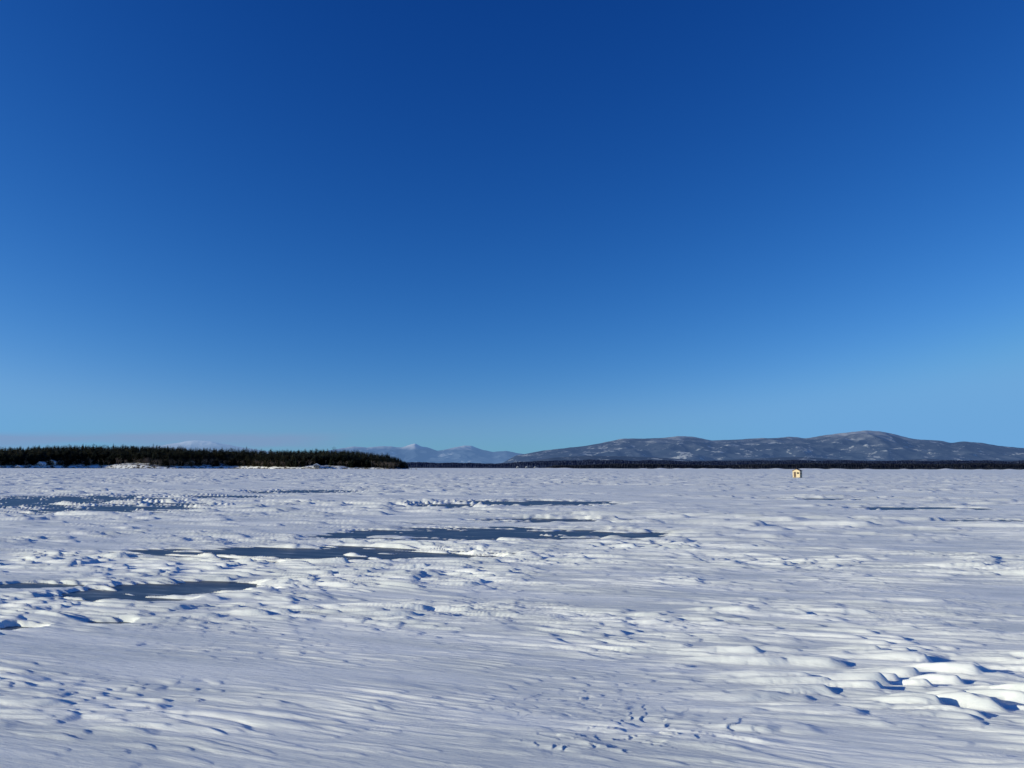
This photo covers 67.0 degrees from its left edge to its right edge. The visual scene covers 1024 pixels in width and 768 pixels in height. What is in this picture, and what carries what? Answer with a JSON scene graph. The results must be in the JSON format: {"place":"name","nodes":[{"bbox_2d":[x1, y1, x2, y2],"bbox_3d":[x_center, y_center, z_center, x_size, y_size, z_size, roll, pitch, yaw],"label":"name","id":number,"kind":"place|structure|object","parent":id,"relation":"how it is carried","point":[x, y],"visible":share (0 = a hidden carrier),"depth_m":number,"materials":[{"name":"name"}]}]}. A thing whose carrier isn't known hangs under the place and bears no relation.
{"place":"outdoors","nodes":[
{"label":"outdoors","id":0,"kind":"place"},
{"bbox_2d":[0,434,309,450],"bbox_3d":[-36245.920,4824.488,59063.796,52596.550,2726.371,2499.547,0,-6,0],"label":"cloud","id":1,"kind":"structure","parent":0,"point":[238,440],"depth_m":59894.62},
{"bbox_2d":[0,457,408,468],"bbox_3d":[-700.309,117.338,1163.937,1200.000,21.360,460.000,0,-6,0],"label":"wooded island","id":2,"kind":"structure","parent":0,"point":[147,466],"depth_m":1023.84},
{"bbox_2d":[1,467,388,468],"bbox_3d":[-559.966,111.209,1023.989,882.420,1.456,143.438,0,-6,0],"label":"shoreline boulders","id":3,"kind":"object","parent":2,"relation":"on","point":[242,468],"visible":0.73,"depth_m":1016.60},
{"bbox_2d":[0,454,405,468],"bbox_3d":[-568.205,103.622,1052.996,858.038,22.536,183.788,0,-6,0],"label":"bare hardwood trees","id":4,"kind":"object","parent":2,"relation":"on","point":[206,461],"visible":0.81,"depth_m":1027.62,"materials":[{"name":"brown plant"}]},
{"bbox_2d":[0,443,408,468],"bbox_3d":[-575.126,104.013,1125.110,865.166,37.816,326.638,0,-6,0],"label":"conifer forest","id":5,"kind":"object","parent":2,"relation":"on","point":[101,454],"visible":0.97,"depth_m":1047.92,"materials":[{"name":"green plant"}]},
{"bbox_2d":[139,440,273,453],"bbox_3d":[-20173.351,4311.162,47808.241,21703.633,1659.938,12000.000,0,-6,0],"label":"snowy peak","id":6,"kind":"structure","parent":0,"point":[197,444],"depth_m":47225.61,"materials":[{"name":"white snow"}]},
{"bbox_2d":[325,444,520,463],"bbox_3d":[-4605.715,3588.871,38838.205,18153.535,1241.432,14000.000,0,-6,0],"label":"snowy mountains","id":7,"kind":"structure","parent":0,"point":[459,454],"depth_m":37496.36,"materials":[{"name":"white snow"}]},
{"bbox_2d":[0,490,1022,629],"bbox_3d":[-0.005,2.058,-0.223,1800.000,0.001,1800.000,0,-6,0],"label":"lake ice","id":8,"kind":"structure","parent":0,"point":[140,592],"depth_m":23.10,"materials":[{"name":"blue ice"}]},
{"bbox_2d":[0,468,1023,767],"bbox_3d":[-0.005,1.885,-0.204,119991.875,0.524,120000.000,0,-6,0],"label":"snow covered lake","id":9,"kind":"structure","parent":0,"point":[742,618],"depth_m":10.10,"materials":[{"name":"white snow"}]},
{"bbox_2d":[792,469,801,477],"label":"ice fishing shack","id":10,"kind":"structure","parent":9,"relation":"on","point":[797,472],"depth_m":163.88,"materials":[{"name":"beige wood"}]},
{"bbox_2d":[0,0,1023,453],"label":"sky","id":11,"kind":"structure","parent":0,"point":[517,226],"materials":[{"name":"blue"}]},
{"bbox_2d":[407,459,1023,467],"bbox_3d":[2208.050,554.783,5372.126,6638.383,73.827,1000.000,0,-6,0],"label":"distant wooded shore","id":12,"kind":"structure","parent":0,"point":[539,464],"depth_m":5099.26,"materials":[{"name":"green plant"}]},
{"bbox_2d":[496,430,1023,463],"bbox_3d":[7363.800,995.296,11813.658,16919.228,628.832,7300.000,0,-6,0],"label":"mountain range","id":13,"kind":"structure","parent":0,"point":[864,445],"depth_m":11159.10,"materials":[{"name":"stone"}]},
{"bbox_2d":[527,456,1021,461],"bbox_3d":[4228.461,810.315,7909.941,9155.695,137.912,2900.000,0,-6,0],"label":"wooded foothills","id":14,"kind":"structure","parent":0,"point":[600,458],"depth_m":7839.41,"materials":[{"name":"green plant"}]},
{"bbox_2d":[545,468,1023,469],"bbox_3d":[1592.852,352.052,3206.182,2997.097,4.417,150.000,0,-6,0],"label":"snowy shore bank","id":15,"kind":"structure","parent":0,"point":[774,468],"depth_m":3185.49,"materials":[{"name":"white snow"}]},
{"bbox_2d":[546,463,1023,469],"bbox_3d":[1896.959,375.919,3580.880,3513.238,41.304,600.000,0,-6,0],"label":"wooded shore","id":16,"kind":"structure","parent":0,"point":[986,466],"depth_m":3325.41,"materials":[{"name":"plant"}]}
]}

